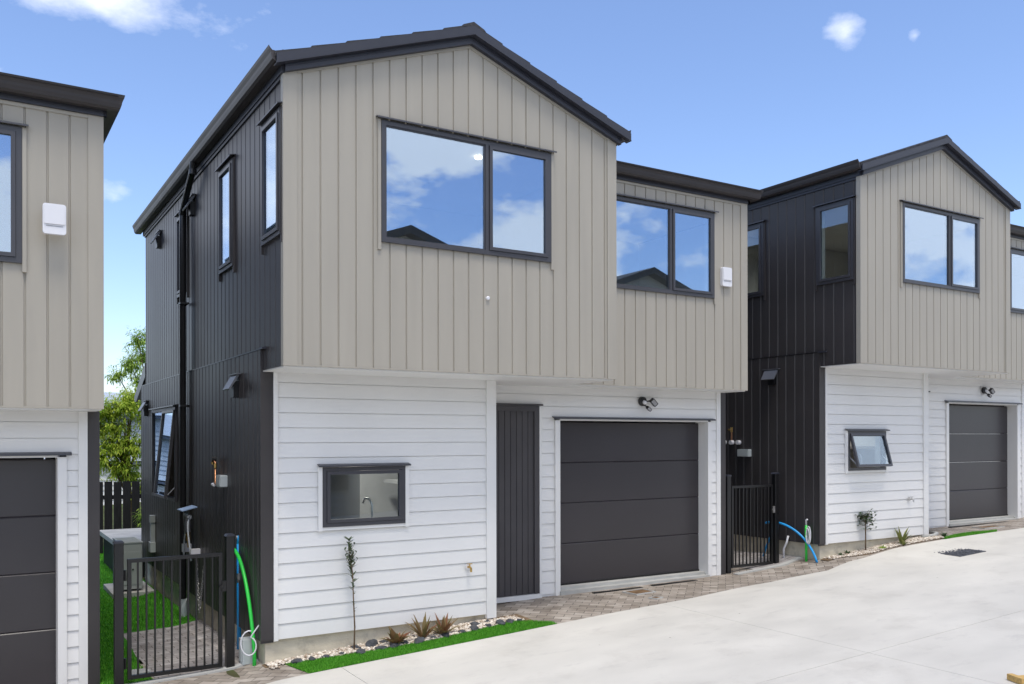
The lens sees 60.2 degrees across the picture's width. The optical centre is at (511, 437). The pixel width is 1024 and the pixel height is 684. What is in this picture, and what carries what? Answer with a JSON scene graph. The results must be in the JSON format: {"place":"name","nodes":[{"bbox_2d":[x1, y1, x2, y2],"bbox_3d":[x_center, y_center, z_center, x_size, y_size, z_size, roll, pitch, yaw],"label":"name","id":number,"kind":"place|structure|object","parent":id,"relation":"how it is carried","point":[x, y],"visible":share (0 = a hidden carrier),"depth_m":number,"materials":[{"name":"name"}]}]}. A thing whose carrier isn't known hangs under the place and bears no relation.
{"place":"outdoors","nodes":[
{"label":"outdoors","id":0,"kind":"place"},
{"bbox_2d":[99,546,194,683],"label":"side lawn","id":1,"kind":"structure","parent":0,"point":[125,640],"depth_m":11.52,"materials":[{"name":"green plant"}]},
{"bbox_2d":[103,581,153,598],"bbox_3d":[-5.992,2.369,13.804,0.600,0.068,1.130,0,0,-31],"label":"unit pad","id":2,"kind":"object","parent":1,"relation":"on","point":[108,588],"visible":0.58,"depth_m":13.52,"materials":[{"name":"concrete"}]},
{"bbox_2d":[112,537,142,590],"bbox_3d":[-6.006,1.958,13.787,0.331,0.750,0.818,0,0,-31],"label":"heat pump","id":3,"kind":"object","parent":2,"relation":"on","point":[132,547],"visible":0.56,"depth_m":13.47,"materials":[{"name":"grey metal"}]},
{"bbox_2d":[132,668,150,674],"bbox_3d":[-3.623,2.292,8.589,0.217,0.035,0.255,0,0,-25],"label":"concrete rubble","id":4,"kind":"object","parent":1,"relation":"on","point":[142,670],"visible":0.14,"depth_m":8.61,"materials":[{"name":"grey concrete"}]},
{"bbox_2d":[103,502,239,677],"bbox_3d":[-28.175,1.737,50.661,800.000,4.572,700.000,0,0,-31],"label":"ground","id":5,"kind":"structure","parent":0,"point":[232,673],"depth_m":23.19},
{"bbox_2d":[0,72,124,683],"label":"gabled house","id":6,"kind":"structure","parent":5,"relation":"on","point":[53,136],"depth_m":7.89,"materials":[{"name":"beige paint"}]},
{"bbox_2d":[0,120,28,272],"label":"window","id":7,"kind":"structure","parent":6,"relation":"in","point":[18,254],"depth_m":7.55,"materials":[{"name":"metal"}]},
{"bbox_2d":[0,459,55,683],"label":"garage door","id":8,"kind":"structure","parent":6,"relation":"in","point":[27,486],"depth_m":8.15,"materials":[{"name":"metal"}]},
{"bbox_2d":[42,203,65,235],"bbox_3d":[-3.942,-1.884,7.604,0.180,0.260,0.055,0,0,-31],"label":"alarm box","id":9,"kind":"object","parent":6,"relation":"attached to","point":[53,219],"visible":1,"depth_m":7.58,"materials":[{"name":"white plastic"}]},
{"bbox_2d":[44,392,140,504],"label":"neighbour house","id":10,"kind":"structure","parent":5,"relation":"on","point":[106,394],"depth_m":31.11,"materials":[{"name":"white paint"}]},
{"bbox_2d":[100,383,140,527],"bbox_3d":[-9.215,0.608,21.241,2.231,4.048,1.464,0,0,-43],"label":"leafy tree","id":11,"kind":"object","parent":5,"relation":"on","point":[121,451],"visible":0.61,"depth_m":20.97,"materials":[{"name":"green plant"}]},
{"bbox_2d":[100,481,140,553],"bbox_3d":[-7.946,1.762,18.583,9.000,1.726,0.160,0,0,-31],"label":"paling fence","id":12,"kind":"object","parent":5,"relation":"on","point":[127,496],"visible":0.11,"depth_m":18.36,"materials":[{"name":"black wood"}]},
{"bbox_2d":[100,528,144,576],"bbox_3d":[-5.949,2.195,16.721,3.140,0.850,2.600,0,0,-31],"label":"concrete landing","id":13,"kind":"object","parent":5,"relation":"on","point":[108,535],"visible":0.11,"depth_m":16.38,"materials":[{"name":"grey concrete"}]},
{"bbox_2d":[104,326,145,423],"bbox_3d":[-9.094,-0.110,22.598,2.637,5.483,1.741,0,0,-31],"label":"leafy tree","id":14,"kind":"object","parent":5,"relation":"on","point":[130,365],"visible":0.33,"depth_m":22.02,"materials":[{"name":"green plant"}]},
{"bbox_2d":[132,508,140,527],"bbox_3d":[-7.590,2.012,18.229,0.651,1.246,0.574,0,0,-31],"label":"garden shrub","id":15,"kind":"object","parent":5,"relation":"on","point":[139,519],"visible":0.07,"depth_m":18.15,"materials":[{"name":"green plant"}]},
{"bbox_2d":[128,658,258,683],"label":"concrete kerb","id":16,"kind":"structure","parent":5,"relation":"on","point":[211,671],"depth_m":8.51,"materials":[{"name":"grey concrete"}]},
{"bbox_2d":[239,636,251,664],"bbox_3d":[-2.660,2.124,8.827,0.114,0.240,0.160,0,0,-31],"label":"white meter box","id":17,"kind":"object","parent":16,"relation":"on","point":[244,659],"visible":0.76,"depth_m":8.76,"materials":[{"name":"grey plastic"}]},
{"bbox_2d":[132,22,762,663],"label":"gabled house","id":18,"kind":"structure","parent":5,"relation":"on","point":[344,240],"depth_m":9.67,"materials":[{"name":"beige paint"}]},
{"bbox_2d":[148,515,155,551],"bbox_3d":[-5.532,1.468,13.566,0.075,0.560,0.170,0,0,-31],"label":"pipe trunking","id":19,"kind":"object","parent":18,"relation":"attached to","point":[152,545],"visible":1,"depth_m":13.52,"materials":[{"name":"grey plastic"}]},
{"bbox_2d":[149,404,177,501],"bbox_3d":[-5.121,0.207,12.858,0.212,1.344,1.940,0,0,-31],"label":"window","id":20,"kind":"structure","parent":18,"relation":"in","point":[164,420],"depth_m":12.52,"materials":[{"name":"metal"}]},
{"bbox_2d":[173,206,188,303],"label":"window","id":21,"kind":"structure","parent":18,"relation":"in","point":[177,214],"depth_m":11.89,"materials":[{"name":"metal"}]},
{"bbox_2d":[177,505,199,560],"bbox_3d":[-4.069,1.193,11.056,0.200,0.688,0.570,0,0,-31],"label":"gas regulator","id":22,"kind":"object","parent":18,"relation":"attached to","point":[187,518],"visible":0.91,"depth_m":10.98,"materials":[{"name":"metal"}]},
{"bbox_2d":[197,564,199,612],"bbox_3d":[-3.886,1.823,10.919,0.028,0.640,0.310,0,0,-28],"label":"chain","id":23,"kind":"object","parent":18,"relation":"hanging from","point":[198,590],"visible":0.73,"depth_m":10.89,"materials":[{"name":"metal"}]},
{"bbox_2d":[199,570,202,611],"bbox_3d":[-3.769,1.827,10.727,0.028,0.589,0.182,0,0,-39],"label":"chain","id":24,"kind":"object","parent":18,"relation":"hanging from","point":[201,592],"visible":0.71,"depth_m":10.74,"materials":[{"name":"metal"}]},
{"bbox_2d":[211,457,216,485],"bbox_3d":[-3.368,0.383,10.014,0.050,0.338,0.240,0,0,-31],"label":"copper gas pipe","id":25,"kind":"object","parent":18,"relation":"attached to","point":[213,460],"visible":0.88,"depth_m":10.03,"materials":[{"name":"orange metal"}]},
{"bbox_2d":[216,475,226,486],"bbox_3d":[-3.218,0.476,9.778,0.081,0.130,0.200,0,0,-31],"label":"junction box","id":26,"kind":"object","parent":18,"relation":"attached to","point":[221,480],"visible":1,"depth_m":9.70,"materials":[{"name":"grey plastic"}]},
{"bbox_2d":[214,154,234,281],"bbox_3d":[-3.166,-2.422,9.796,0.114,1.273,0.708,0,0,-31],"label":"window","id":27,"kind":"structure","parent":18,"relation":"in","point":[226,170],"depth_m":9.76,"materials":[{"name":"metal"}]},
{"bbox_2d":[236,536,240,648],"bbox_3d":[-2.876,1.680,9.323,0.073,1.302,0.100,0,0,-31],"label":"blue water pipe","id":28,"kind":"object","parent":18,"relation":"attached to","point":[238,627],"visible":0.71,"depth_m":9.32,"materials":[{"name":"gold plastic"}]},
{"bbox_2d":[235,549,255,665],"bbox_3d":[-2.750,1.720,9.015,0.047,1.137,0.790,0,0,-33],"label":"green conduit","id":29,"kind":"object","parent":18,"relation":"attached to","point":[248,602],"visible":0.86,"depth_m":8.79,"materials":[{"name":"green plastic"}]},
{"bbox_2d":[240,625,258,655],"bbox_3d":[-2.550,1.966,8.652,0.223,0.343,0.022,0,0,-19],"label":"cable coil","id":30,"kind":"object","parent":29,"relation":"hanging from","point":[250,637],"visible":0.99,"depth_m":8.64,"materials":[{"name":"white plastic"}]},
{"bbox_2d":[256,101,281,254],"bbox_3d":[-2.262,-2.425,8.321,0.114,1.273,0.699,0,0,-31],"label":"window","id":31,"kind":"structure","parent":18,"relation":"in","point":[271,123],"depth_m":8.30,"materials":[{"name":"metal"}]},
{"bbox_2d":[317,463,410,531],"bbox_3d":[-1.559,0.602,9.195,1.006,0.679,0.236,0,0,-31],"label":"window","id":32,"kind":"structure","parent":18,"relation":"in","point":[325,523],"depth_m":9.09,"materials":[{"name":"metal"}]},
{"bbox_2d":[376,115,556,269],"bbox_3d":[-0.456,-2.460,9.074,2.068,1.285,0.234,0,0,-31],"label":"window","id":33,"kind":"structure","parent":18,"relation":"in","point":[547,159],"depth_m":9.11,"materials":[{"name":"metal"}]},
{"bbox_2d":[465,563,471,571],"bbox_3d":[-0.467,1.433,9.749,0.068,0.094,0.090,0,0,-31],"label":"garden tap","id":34,"kind":"object","parent":18,"relation":"attached to","point":[468,566],"visible":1,"depth_m":9.76,"materials":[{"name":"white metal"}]},
{"bbox_2d":[496,403,542,597],"bbox_3d":[-0.041,0.763,10.867,0.987,2.378,0.060,0,0,-31],"label":"door","id":35,"kind":"structure","parent":18,"relation":"in","point":[517,427],"depth_m":10.95,"materials":[{"name":"paint"}]},
{"bbox_2d":[560,422,698,585],"bbox_3d":[1.598,0.856,12.110,2.600,2.128,0.052,0,0,-31],"label":"garage door","id":36,"kind":"structure","parent":18,"relation":"in","point":[635,516],"depth_m":12.08,"materials":[{"name":"metal"}]},
{"bbox_2d":[638,397,657,411],"bbox_3d":[1.852,-0.456,11.956,0.269,0.203,0.119,0,0,-31],"label":"security light","id":37,"kind":"object","parent":18,"relation":"attached to","point":[642,401],"visible":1,"depth_m":11.93,"materials":[{"name":"white plastic"}]},
{"bbox_2d":[616,193,718,303],"bbox_3d":[1.884,-2.468,11.609,2.073,1.275,0.234,0,0,-31],"label":"window","id":38,"kind":"structure","parent":18,"relation":"in","point":[709,291],"depth_m":11.71,"materials":[{"name":"metal"}]},
{"bbox_2d":[720,267,731,286],"bbox_3d":[2.956,-2.220,12.168,0.180,0.260,0.055,0,0,-31],"label":"alarm box","id":39,"kind":"object","parent":18,"relation":"attached to","point":[725,276],"visible":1,"depth_m":12.14,"materials":[{"name":"white plastic"}]},
{"bbox_2d":[733,556,802,574],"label":"concrete kerb","id":40,"kind":"structure","parent":5,"relation":"on","point":[774,566],"depth_m":13.10,"materials":[{"name":"grey concrete"}]},
{"bbox_2d":[726,135,1023,560],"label":"gabled house","id":41,"kind":"structure","parent":5,"relation":"on","point":[885,318],"depth_m":13.79,"materials":[{"name":"beige paint"}]},
{"bbox_2d":[726,427,740,444],"bbox_3d":[3.614,-0.035,14.560,0.060,0.285,0.390,0,0,-31],"label":"copper gas pipe","id":42,"kind":"object","parent":41,"relation":"attached to","point":[737,442],"visible":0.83,"depth_m":14.53,"materials":[{"name":"gold metal"}]},
{"bbox_2d":[737,449,750,456],"bbox_3d":[3.765,0.242,14.313,0.081,0.120,0.240,0,0,-31],"label":"junction box","id":43,"kind":"object","parent":41,"relation":"attached to","point":[743,452],"visible":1,"depth_m":14.26,"materials":[{"name":"grey plastic"}]},
{"bbox_2d":[747,220,765,299],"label":"window","id":44,"kind":"structure","parent":41,"relation":"in","point":[761,226],"depth_m":14.04,"materials":[{"name":"metal"}]},
{"bbox_2d":[783,536,788,557],"bbox_3d":[4.210,1.724,13.562,0.097,0.453,0.030,0,0,32],"label":"white waste pipe","id":45,"kind":"object","parent":41,"relation":"attached to","point":[787,538],"visible":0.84,"depth_m":13.56,"materials":[{"name":"plastic"}]},
{"bbox_2d":[805,519,810,561],"bbox_3d":[4.410,1.542,13.177,0.054,0.673,0.136,0,0,-10],"label":"green conduit","id":46,"kind":"object","parent":41,"relation":"attached to","point":[807,532],"visible":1,"depth_m":13.21,"materials":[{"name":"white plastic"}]},
{"bbox_2d":[812,195,855,290],"bbox_3d":[4.762,-2.829,12.901,0.234,1.273,0.730,0,0,-32],"label":"window","id":47,"kind":"structure","parent":41,"relation":"in","point":[820,279],"depth_m":12.90,"materials":[{"name":"metal"}]},
{"bbox_2d":[845,429,892,473],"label":"window","id":48,"kind":"structure","parent":41,"relation":"in","point":[882,453],"depth_m":13.63,"materials":[{"name":"metal"}]},
{"bbox_2d":[900,200,983,297],"bbox_3d":[6.550,-2.864,13.571,2.068,1.285,0.234,0,0,-32],"label":"window","id":49,"kind":"structure","parent":41,"relation":"in","point":[974,225],"depth_m":13.63,"materials":[{"name":"metal"}]},
{"bbox_2d":[949,405,1007,519],"bbox_3d":[8.731,0.451,16.699,2.280,2.128,0.052,0,0,-32],"label":"garage door","id":50,"kind":"structure","parent":41,"relation":"in","point":[978,489],"depth_m":16.74,"materials":[{"name":"metal"}]},
{"bbox_2d":[981,387,994,397],"bbox_3d":[8.902,-0.850,16.481,0.269,0.203,0.119,0,0,-31],"label":"security light","id":51,"kind":"object","parent":41,"relation":"attached to","point":[984,390],"visible":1,"depth_m":16.45,"materials":[{"name":"white plastic"}]},
{"bbox_2d":[1010,247,1023,313],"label":"window","id":52,"kind":"structure","parent":41,"relation":"in","point":[1012,251],"depth_m":16.27,"materials":[{"name":"metal"}]},
{"bbox_2d":[124,620,239,678],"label":"paver path","id":53,"kind":"structure","parent":0,"point":[142,647],"depth_m":9.77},
{"bbox_2d":[113,533,234,683],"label":"metal gate","id":54,"kind":"structure","parent":53,"relation":"on","point":[121,663],"depth_m":8.43,"materials":[{"name":"black metal"}]},
{"bbox_2d":[262,614,531,668],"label":"gravel","id":55,"kind":"structure","parent":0,"point":[410,638],"depth_m":9.13,"materials":[{"name":"white gravel"}]},
{"bbox_2d":[291,658,302,663],"bbox_3d":[-2.108,2.193,8.656,0.098,0.074,0.137,0,0,30],"label":"border rock","id":56,"kind":"object","parent":55,"relation":"on","point":[296,660],"visible":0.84,"depth_m":8.62,"materials":[{"name":"grey stone"}]},
{"bbox_2d":[344,536,357,649],"bbox_3d":[-1.632,1.597,8.957,0.180,1.202,0.140,0,0,-31],"label":"sapling","id":57,"kind":"object","parent":55,"relation":"on","point":[351,556],"visible":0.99,"depth_m":8.96,"materials":[{"name":"green plant"}]},
{"bbox_2d":[356,648,365,653],"bbox_3d":[-1.525,2.156,8.895,0.101,0.074,0.154,0,0,-20],"label":"border rock","id":58,"kind":"object","parent":55,"relation":"on","point":[360,650],"visible":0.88,"depth_m":8.86,"materials":[{"name":"grey stone"}]},
{"bbox_2d":[365,639,377,646],"bbox_3d":[-1.446,2.135,9.130,0.123,0.106,0.199,0,0,2],"label":"border rock","id":59,"kind":"object","parent":55,"relation":"on","point":[371,643],"visible":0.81,"depth_m":9.06,"materials":[{"name":"grey stone"}]},
{"bbox_2d":[374,645,386,649],"bbox_3d":[-1.335,2.142,8.992,0.139,0.058,0.082,0,0,-4],"label":"border rock","id":60,"kind":"object","parent":55,"relation":"on","point":[382,647],"visible":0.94,"depth_m":8.97,"materials":[{"name":"grey stone"}]},
{"bbox_2d":[390,643,398,647],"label":"border rock","id":61,"kind":"object","parent":55,"relation":"on","point":[392,645],"visible":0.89,"depth_m":9.01,"materials":[{"name":"grey stone"}]},
{"bbox_2d":[380,626,411,643],"bbox_3d":[-1.188,2.052,9.103,0.246,0.240,0.362,0,0,34],"label":"bromeliad","id":62,"kind":"object","parent":55,"relation":"on","point":[395,637],"visible":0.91,"depth_m":9.07,"materials":[{"name":"brown plant"}]},
{"bbox_2d":[414,637,424,643],"bbox_3d":[-0.965,2.114,9.182,0.099,0.087,0.178,0,0,32],"label":"border rock","id":63,"kind":"object","parent":55,"relation":"on","point":[418,640],"visible":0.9,"depth_m":9.15,"materials":[{"name":"grey stone"}]},
{"bbox_2d":[406,612,438,637],"bbox_3d":[-0.955,1.997,9.272,0.394,0.308,0.287,0,0,4],"label":"bromeliad","id":64,"kind":"object","parent":55,"relation":"on","point":[424,632],"visible":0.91,"depth_m":9.32,"materials":[{"name":"brown plant"}]},
{"bbox_2d":[428,613,462,633],"bbox_3d":[-0.736,2.001,9.403,0.366,0.269,0.383,0,0,18],"label":"bromeliad","id":65,"kind":"object","parent":55,"relation":"on","point":[444,626],"visible":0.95,"depth_m":9.39,"materials":[{"name":"brown plant"}]},
{"bbox_2d":[470,625,478,630],"bbox_3d":[-0.409,2.069,9.578,0.098,0.072,0.137,0,0,0],"label":"border rock","id":66,"kind":"object","parent":55,"relation":"on","point":[474,627],"visible":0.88,"depth_m":9.54,"materials":[{"name":"grey stone"}]},
{"bbox_2d":[496,619,505,625],"bbox_3d":[-0.129,2.047,9.760,0.090,0.081,0.167,0,0,-34],"label":"border rock","id":67,"kind":"object","parent":55,"relation":"on","point":[501,622],"visible":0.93,"depth_m":9.72,"materials":[{"name":"grey stone"}]},
{"bbox_2d":[286,620,556,672],"bbox_3d":[-0.856,2.130,9.188,2.900,0.161,0.468,0,0,-31],"label":"lawn strip","id":68,"kind":"object","parent":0,"point":[417,651],"visible":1,"depth_m":8.96,"materials":[{"name":"green plant"}]},
{"bbox_2d":[0,0,1023,392],"label":"sky","id":69,"kind":"structure","parent":0,"point":[755,94],"materials":[{"name":"blue"}]},
{"bbox_2d":[140,517,1023,683],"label":"paver apron","id":70,"kind":"object","parent":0,"point":[558,609],"visible":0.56,"depth_m":10.96,"materials":[{"name":"brick"}]},
{"bbox_2d":[592,587,642,593],"bbox_3d":[1.388,1.998,11.564,0.810,0.025,0.056,0,0,-31],"label":"channel drain","id":71,"kind":"object","parent":70,"relation":"on","point":[597,592],"visible":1,"depth_m":11.51,"materials":[{"name":"grey metal"}]},
{"bbox_2d":[622,589,655,594],"bbox_3d":[1.644,1.990,11.405,0.356,0.020,0.256,0,0,-37],"label":"access cover","id":72,"kind":"object","parent":70,"relation":"on","point":[639,591],"visible":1,"depth_m":11.39,"materials":[{"name":"concrete"}]},
{"bbox_2d":[648,596,662,599],"bbox_3d":[1.792,1.991,10.991,0.126,0.020,0.146,0,0,41],"label":"access cover","id":73,"kind":"object","parent":70,"relation":"on","point":[656,597],"visible":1,"depth_m":10.97,"materials":[{"name":"concrete"}]},
{"bbox_2d":[650,580,697,585],"bbox_3d":[2.224,1.986,12.076,0.810,0.025,0.056,0,0,-31],"label":"channel drain","id":74,"kind":"object","parent":70,"relation":"on","point":[672,583],"visible":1,"depth_m":12.03,"materials":[{"name":"grey metal"}]},
{"bbox_2d":[765,522,817,562],"bbox_3d":[4.225,1.562,13.378,0.046,0.572,0.895,0,0,-43],"label":"blue water pipe","id":75,"kind":"object","parent":70,"relation":"on","point":[802,537],"visible":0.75,"depth_m":13.24,"materials":[{"name":"blue plastic"}]},
{"bbox_2d":[921,531,938,537],"bbox_3d":[6.867,1.589,14.473,0.180,0.088,0.593,0,0,38],"label":"concrete haunch","id":76,"kind":"object","parent":70,"relation":"on","point":[933,533],"visible":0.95,"depth_m":14.36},
{"bbox_2d":[948,521,1006,527],"bbox_3d":[8.717,1.587,16.264,2.200,0.024,0.060,0,0,-31],"label":"channel drain","id":77,"kind":"object","parent":70,"relation":"on","point":[972,524],"visible":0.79,"depth_m":15.99,"materials":[{"name":"grey metal"}]},
{"bbox_2d":[971,525,1004,528],"bbox_3d":[8.474,1.584,15.704,0.636,0.020,0.236,0,0,-31],"label":"access cover","id":78,"kind":"object","parent":70,"relation":"on","point":[987,526],"visible":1,"depth_m":15.70,"materials":[{"name":"concrete"}]},
{"bbox_2d":[267,528,1023,683],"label":"driveway","id":79,"kind":"structure","parent":0,"point":[921,613],"depth_m":8.90,"materials":[{"name":"concrete"}]},
{"bbox_2d":[934,549,985,556],"bbox_3d":[6.710,1.719,13.299,0.660,0.066,0.500,0,0,-31],"label":"drain cover","id":80,"kind":"object","parent":79,"relation":"on","point":[961,552],"visible":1,"depth_m":13.20,"materials":[{"name":"metal"}]},
{"bbox_2d":[1007,673,1023,683],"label":"timber board","id":81,"kind":"object","parent":79,"relation":"on","point":[1015,678],"visible":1,"depth_m":7.16,"materials":[{"name":"beige wood"}]},
{"bbox_2d":[734,551,796,568],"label":"paver path","id":82,"kind":"structure","parent":0,"point":[785,559],"depth_m":13.66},
{"bbox_2d":[726,472,779,573],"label":"metal gate","id":83,"kind":"structure","parent":82,"relation":"on","point":[772,537],"depth_m":13.16,"materials":[{"name":"metal"}]},
{"bbox_2d":[821,535,943,560],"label":"gravel","id":84,"kind":"structure","parent":0,"point":[872,549],"depth_m":13.70,"materials":[{"name":"beige gravel"}]},
{"bbox_2d":[855,509,877,549],"bbox_3d":[5.422,1.422,13.539,0.418,0.690,0.446,0,0,5],"label":"sapling","id":85,"kind":"object","parent":84,"relation":"on","point":[865,517],"visible":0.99,"depth_m":13.54,"materials":[{"name":"green plant"}]},
{"bbox_2d":[895,526,912,542],"bbox_3d":[6.154,1.539,13.912,0.299,0.329,0.358,0,0,6],"label":"flax plant","id":86,"kind":"object","parent":84,"relation":"on","point":[900,537],"visible":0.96,"depth_m":13.86,"materials":[{"name":"green plant"}]},
{"bbox_3d":[7.575,1.604,14.634,1.650,0.028,0.166,0,0,-31],"label":"lawn strip","id":87,"kind":"object","parent":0,"visible":0},
{"bbox_2d":[945,529,996,538],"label":"lawn strip grass","id":88,"kind":"structure","parent":87,"relation":"on","point":[966,534],"depth_m":14.60,"materials":[{"name":"green plant"}]}
]}

